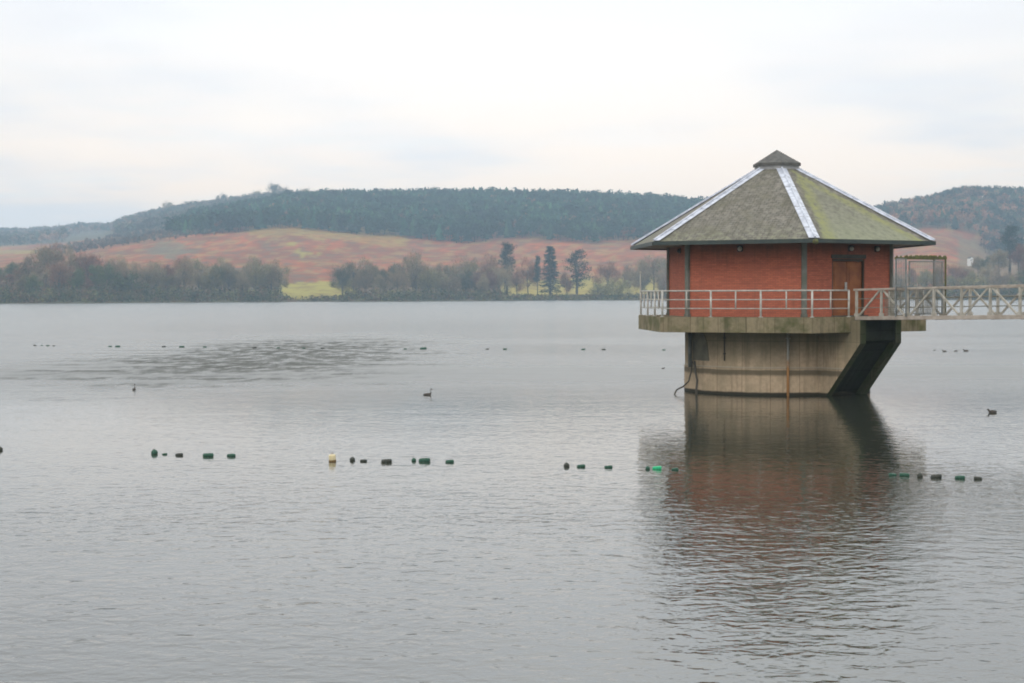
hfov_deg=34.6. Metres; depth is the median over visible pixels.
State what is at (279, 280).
bare tree
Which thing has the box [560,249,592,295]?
cedar tree
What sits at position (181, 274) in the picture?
bare tree
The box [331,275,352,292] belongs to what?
bare tree
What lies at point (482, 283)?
bare tree
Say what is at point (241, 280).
bare tree
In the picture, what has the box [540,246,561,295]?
conifer
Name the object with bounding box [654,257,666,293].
tree
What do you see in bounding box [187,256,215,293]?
tree
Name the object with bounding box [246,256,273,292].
bare tree
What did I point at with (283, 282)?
tree
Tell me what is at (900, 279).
bare tree
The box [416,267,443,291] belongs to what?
tree
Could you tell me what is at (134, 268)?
bare tree
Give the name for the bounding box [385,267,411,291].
bare tree
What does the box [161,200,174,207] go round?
tree
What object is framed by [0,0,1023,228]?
sky
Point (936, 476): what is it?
buoy
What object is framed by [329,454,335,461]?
mooring buoy
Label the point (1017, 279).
bare tree
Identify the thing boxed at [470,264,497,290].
bare tree
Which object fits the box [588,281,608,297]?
bush
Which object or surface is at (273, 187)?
tree
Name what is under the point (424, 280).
tree
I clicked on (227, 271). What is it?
bare tree
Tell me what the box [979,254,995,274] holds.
tree
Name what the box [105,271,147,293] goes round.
bush
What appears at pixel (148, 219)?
ridge wood
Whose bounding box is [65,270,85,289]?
tree
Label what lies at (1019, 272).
bare tree
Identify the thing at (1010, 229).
pine tree
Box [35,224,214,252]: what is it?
slope wood
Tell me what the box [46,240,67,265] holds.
bare tree
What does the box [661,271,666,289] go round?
bare tree
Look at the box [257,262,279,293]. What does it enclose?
tree
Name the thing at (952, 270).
bare tree
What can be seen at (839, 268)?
door
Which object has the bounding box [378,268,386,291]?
bare tree
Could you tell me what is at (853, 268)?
door
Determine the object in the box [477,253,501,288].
bare tree
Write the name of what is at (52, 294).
undergrowth
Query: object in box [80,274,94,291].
bare tree
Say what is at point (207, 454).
buoy
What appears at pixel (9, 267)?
tree
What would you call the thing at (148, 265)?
bare tree
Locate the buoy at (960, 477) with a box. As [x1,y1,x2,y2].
[955,475,965,478]
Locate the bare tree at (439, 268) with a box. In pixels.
[432,262,449,289]
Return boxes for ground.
[0,197,1023,303]
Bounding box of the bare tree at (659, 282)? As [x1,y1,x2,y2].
[652,268,666,293]
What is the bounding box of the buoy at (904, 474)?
[899,473,909,475]
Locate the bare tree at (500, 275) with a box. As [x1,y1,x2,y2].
[490,265,513,292]
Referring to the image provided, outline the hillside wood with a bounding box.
[873,185,1023,253]
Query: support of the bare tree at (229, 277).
on the ground
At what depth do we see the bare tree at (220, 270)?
950.38 m
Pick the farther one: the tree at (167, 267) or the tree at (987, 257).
the tree at (987, 257)
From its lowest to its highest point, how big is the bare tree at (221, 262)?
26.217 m
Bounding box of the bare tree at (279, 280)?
[270,269,282,290]
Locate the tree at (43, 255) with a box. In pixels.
[27,238,65,279]
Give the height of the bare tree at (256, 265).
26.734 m
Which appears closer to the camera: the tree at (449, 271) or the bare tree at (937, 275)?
the bare tree at (937, 275)
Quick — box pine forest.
[161,186,707,242]
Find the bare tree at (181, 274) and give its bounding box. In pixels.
[173,256,194,295]
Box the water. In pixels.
[0,300,1023,682]
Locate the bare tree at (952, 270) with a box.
[946,262,963,283]
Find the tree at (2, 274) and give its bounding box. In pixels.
[0,267,7,282]
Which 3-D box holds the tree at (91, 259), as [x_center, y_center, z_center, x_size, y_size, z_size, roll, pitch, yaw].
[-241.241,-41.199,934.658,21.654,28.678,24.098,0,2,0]
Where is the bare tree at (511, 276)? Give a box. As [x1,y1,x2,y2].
[494,262,515,293]
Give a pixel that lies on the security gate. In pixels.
(942, 278)
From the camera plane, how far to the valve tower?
69.27 m
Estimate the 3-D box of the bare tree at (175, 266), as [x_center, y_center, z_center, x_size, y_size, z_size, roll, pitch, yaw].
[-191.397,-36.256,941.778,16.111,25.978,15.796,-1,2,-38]
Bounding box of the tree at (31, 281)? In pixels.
[23,274,45,294]
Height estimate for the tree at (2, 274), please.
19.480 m
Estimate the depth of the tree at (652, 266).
1072.10 m
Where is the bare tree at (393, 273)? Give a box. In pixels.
[383,264,403,292]
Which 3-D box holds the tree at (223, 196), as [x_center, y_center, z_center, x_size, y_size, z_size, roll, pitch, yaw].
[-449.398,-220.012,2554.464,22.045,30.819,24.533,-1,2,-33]
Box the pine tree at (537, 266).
[533,254,541,293]
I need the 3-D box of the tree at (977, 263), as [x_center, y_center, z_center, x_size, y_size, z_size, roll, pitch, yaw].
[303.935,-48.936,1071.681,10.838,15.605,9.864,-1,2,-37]
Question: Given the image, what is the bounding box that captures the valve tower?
[630,150,935,395]
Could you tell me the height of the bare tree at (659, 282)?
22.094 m
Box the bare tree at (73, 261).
[60,243,87,285]
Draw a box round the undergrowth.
[0,272,1023,302]
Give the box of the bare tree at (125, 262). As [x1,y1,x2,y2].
[105,254,132,271]
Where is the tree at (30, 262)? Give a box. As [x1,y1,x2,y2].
[11,254,44,282]
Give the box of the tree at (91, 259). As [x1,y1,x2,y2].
[68,248,107,285]
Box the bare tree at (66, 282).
[54,272,71,287]
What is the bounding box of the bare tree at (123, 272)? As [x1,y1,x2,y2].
[106,262,132,290]
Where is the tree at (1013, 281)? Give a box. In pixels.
[1007,276,1019,288]
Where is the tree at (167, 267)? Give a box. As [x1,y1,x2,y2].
[160,263,173,290]
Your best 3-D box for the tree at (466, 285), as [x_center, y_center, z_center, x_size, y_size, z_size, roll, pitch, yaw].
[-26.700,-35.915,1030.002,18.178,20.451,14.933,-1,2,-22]
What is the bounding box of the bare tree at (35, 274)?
[28,271,41,293]
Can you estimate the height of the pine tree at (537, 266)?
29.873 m
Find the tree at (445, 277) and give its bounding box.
[432,271,450,290]
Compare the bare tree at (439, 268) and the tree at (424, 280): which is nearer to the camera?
the tree at (424, 280)
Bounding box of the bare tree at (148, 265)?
[145,260,160,280]
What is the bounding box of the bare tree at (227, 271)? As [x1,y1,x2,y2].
[221,261,233,291]
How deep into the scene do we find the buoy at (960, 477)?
38.26 m
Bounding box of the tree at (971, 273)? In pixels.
[964,270,978,285]
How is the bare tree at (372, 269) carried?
on the ground
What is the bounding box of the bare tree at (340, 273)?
[326,264,352,291]
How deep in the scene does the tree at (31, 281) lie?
871.33 m
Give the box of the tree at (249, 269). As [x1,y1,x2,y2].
[241,264,268,291]
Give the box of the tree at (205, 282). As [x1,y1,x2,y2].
[198,268,223,292]
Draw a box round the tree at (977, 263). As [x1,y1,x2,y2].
[971,256,981,271]
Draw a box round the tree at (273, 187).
[267,180,281,191]
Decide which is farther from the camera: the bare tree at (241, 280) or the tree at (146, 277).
the bare tree at (241, 280)
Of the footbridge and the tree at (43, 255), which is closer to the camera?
the footbridge
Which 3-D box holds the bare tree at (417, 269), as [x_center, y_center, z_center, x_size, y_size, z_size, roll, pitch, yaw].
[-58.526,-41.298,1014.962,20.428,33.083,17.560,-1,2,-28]
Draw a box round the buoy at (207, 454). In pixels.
[202,453,213,456]
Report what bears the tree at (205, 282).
on the ground
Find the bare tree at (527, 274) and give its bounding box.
[513,256,543,293]
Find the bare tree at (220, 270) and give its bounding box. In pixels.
[209,262,227,288]
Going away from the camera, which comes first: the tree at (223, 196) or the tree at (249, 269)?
the tree at (249, 269)
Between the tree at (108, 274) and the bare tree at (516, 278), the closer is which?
the tree at (108, 274)
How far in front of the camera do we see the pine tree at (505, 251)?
1058.47 m
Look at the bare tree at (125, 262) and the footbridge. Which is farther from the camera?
the bare tree at (125, 262)
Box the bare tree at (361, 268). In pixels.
[350,261,367,289]
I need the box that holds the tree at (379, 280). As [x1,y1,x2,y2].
[370,274,389,293]
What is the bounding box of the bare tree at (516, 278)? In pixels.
[509,269,525,293]
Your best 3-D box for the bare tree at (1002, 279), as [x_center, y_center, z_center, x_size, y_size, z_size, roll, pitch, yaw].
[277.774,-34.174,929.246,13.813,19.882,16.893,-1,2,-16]
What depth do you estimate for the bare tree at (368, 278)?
991.14 m
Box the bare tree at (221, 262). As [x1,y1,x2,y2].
[214,257,228,293]
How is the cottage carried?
on the ground
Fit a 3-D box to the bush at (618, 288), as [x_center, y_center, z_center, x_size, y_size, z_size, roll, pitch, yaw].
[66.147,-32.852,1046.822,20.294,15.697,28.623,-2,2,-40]
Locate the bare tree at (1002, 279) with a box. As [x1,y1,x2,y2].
[987,265,1015,288]
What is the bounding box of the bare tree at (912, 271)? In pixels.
[904,268,918,284]
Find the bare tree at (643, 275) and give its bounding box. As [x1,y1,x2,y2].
[628,258,653,289]
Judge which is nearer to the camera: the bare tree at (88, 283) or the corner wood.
the bare tree at (88, 283)
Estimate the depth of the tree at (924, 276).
984.44 m
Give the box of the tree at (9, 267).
[3,261,19,282]
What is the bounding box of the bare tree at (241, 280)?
[233,269,252,290]
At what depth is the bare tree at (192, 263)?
988.96 m
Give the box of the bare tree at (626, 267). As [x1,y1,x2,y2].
[620,263,633,292]
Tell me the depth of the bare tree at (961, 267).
1026.24 m
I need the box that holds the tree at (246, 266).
[236,261,253,281]
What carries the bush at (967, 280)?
on the ground
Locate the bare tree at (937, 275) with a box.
[928,266,939,285]
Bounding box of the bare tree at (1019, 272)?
[1013,267,1023,276]
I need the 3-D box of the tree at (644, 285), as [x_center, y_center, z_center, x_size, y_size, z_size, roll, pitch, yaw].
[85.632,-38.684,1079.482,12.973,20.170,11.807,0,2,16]
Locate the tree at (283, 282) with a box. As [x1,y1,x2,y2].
[265,263,291,290]
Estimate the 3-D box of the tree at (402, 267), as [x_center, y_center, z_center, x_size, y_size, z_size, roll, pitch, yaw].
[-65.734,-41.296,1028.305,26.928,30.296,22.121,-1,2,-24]
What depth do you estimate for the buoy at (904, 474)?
38.84 m
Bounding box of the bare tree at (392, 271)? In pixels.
[382,265,399,290]
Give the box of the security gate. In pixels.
[895,255,946,316]
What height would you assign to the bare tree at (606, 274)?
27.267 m
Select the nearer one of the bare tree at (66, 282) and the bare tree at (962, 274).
the bare tree at (66, 282)
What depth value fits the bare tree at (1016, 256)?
1020.36 m
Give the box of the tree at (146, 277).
[134,261,160,292]
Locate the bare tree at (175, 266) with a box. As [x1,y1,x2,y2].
[166,257,191,290]
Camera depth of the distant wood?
2970.06 m
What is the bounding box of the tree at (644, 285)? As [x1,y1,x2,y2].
[635,272,649,290]
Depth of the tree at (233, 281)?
959.32 m
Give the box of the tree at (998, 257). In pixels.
[986,249,1012,275]
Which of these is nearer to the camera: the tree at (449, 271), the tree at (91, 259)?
the tree at (91, 259)
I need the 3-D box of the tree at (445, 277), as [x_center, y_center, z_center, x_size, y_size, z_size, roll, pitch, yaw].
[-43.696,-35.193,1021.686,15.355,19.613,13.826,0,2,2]
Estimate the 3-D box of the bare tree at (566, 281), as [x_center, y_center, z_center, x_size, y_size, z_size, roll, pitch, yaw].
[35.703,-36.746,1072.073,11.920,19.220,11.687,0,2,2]
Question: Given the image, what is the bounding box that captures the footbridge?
[853,284,1023,319]
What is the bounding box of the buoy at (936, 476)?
[930,474,941,477]
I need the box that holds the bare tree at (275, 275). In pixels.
[258,259,285,291]
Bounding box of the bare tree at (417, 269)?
[401,250,431,289]
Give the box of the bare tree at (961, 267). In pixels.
[957,265,974,276]
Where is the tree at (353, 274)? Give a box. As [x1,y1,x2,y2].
[338,259,365,291]
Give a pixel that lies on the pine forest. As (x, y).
(468, 214)
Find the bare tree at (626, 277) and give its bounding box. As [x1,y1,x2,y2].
[621,267,639,292]
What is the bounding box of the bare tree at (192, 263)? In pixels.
[182,254,200,290]
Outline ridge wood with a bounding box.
[110,189,310,233]
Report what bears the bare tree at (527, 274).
on the ground
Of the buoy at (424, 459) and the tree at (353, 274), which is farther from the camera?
the tree at (353, 274)
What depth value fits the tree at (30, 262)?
906.25 m
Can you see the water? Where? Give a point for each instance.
(778, 540)
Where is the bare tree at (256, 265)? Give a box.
[248,258,263,287]
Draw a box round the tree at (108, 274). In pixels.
[95,263,121,293]
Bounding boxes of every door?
[833,262,846,315]
[846,262,860,314]
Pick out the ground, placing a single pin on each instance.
(308, 255)
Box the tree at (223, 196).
[216,194,227,198]
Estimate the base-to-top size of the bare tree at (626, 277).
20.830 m
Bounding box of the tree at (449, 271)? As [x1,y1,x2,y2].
[442,263,466,287]
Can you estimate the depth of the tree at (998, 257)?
1030.12 m
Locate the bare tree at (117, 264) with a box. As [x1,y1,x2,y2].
[104,255,129,291]
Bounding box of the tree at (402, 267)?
[391,253,420,292]
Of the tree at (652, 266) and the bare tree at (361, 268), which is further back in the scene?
the tree at (652, 266)
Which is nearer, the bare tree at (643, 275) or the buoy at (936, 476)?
the buoy at (936, 476)
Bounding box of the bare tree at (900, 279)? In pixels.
[893,271,912,287]
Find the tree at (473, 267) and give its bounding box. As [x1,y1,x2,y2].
[460,259,494,290]
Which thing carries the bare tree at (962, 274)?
on the ground
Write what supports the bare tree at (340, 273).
on the ground
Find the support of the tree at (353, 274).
on the ground
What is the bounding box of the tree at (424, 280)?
[417,267,441,292]
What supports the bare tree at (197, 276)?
on the ground
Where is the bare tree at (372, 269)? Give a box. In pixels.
[352,256,380,293]
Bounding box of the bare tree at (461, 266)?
[451,254,478,276]
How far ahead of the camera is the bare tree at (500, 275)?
1035.23 m
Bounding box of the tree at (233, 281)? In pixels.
[229,271,248,292]
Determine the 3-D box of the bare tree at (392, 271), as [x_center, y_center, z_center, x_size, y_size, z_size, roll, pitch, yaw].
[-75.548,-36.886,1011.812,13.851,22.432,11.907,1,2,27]
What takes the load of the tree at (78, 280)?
on the ground
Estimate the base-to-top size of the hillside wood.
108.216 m
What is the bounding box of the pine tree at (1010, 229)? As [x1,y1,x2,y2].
[997,224,1023,273]
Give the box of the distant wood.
[0,221,113,235]
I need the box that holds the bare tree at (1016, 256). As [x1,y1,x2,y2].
[1007,242,1023,276]
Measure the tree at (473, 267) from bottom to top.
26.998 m
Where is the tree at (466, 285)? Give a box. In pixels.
[458,270,478,291]
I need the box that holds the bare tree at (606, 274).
[590,261,622,288]
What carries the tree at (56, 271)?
on the ground
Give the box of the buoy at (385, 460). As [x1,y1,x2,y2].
[381,459,391,462]
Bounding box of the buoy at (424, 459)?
[419,458,429,461]
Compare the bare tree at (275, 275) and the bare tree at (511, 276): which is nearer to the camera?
the bare tree at (275, 275)
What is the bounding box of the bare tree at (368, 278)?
[353,270,373,292]
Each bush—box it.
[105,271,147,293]
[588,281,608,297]
[597,279,632,296]
[958,276,990,290]
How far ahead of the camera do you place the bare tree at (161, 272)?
930.29 m
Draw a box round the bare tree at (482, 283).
[475,274,489,292]
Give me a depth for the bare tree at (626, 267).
1097.83 m
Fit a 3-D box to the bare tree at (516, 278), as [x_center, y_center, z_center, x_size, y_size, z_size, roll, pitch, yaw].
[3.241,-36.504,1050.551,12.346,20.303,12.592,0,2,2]
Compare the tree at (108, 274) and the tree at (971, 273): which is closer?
the tree at (108, 274)
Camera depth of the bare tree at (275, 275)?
964.06 m
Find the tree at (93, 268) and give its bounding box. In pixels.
[86,263,107,290]
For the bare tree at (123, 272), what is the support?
on the ground
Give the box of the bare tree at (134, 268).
[129,259,148,283]
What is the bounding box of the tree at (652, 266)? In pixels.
[636,253,665,293]
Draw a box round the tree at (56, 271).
[42,253,77,288]
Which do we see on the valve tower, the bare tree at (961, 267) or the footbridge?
the footbridge
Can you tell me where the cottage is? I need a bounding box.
[967,257,972,265]
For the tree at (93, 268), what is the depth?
917.35 m
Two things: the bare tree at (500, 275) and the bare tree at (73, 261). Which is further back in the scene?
the bare tree at (500, 275)
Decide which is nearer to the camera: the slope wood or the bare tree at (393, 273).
the bare tree at (393, 273)
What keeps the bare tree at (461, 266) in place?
on the ground
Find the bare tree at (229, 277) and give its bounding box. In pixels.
[216,264,239,293]
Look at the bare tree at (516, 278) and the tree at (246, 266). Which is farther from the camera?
the bare tree at (516, 278)
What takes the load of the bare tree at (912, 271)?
on the ground
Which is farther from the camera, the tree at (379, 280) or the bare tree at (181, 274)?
the tree at (379, 280)
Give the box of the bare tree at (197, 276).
[192,266,210,291]
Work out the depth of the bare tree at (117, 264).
942.00 m
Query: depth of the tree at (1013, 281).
944.62 m
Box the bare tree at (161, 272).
[144,259,166,291]
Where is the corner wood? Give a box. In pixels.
[0,227,69,245]
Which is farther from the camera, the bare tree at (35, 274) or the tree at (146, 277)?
the tree at (146, 277)
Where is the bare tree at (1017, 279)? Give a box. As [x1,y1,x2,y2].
[1011,273,1023,283]
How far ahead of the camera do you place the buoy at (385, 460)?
42.34 m
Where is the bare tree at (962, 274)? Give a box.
[953,269,970,281]
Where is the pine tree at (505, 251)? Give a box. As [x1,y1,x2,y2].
[496,241,516,294]
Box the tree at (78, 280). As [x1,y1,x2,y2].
[68,266,86,290]
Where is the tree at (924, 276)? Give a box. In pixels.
[916,269,936,286]
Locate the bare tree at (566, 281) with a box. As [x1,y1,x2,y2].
[559,271,573,293]

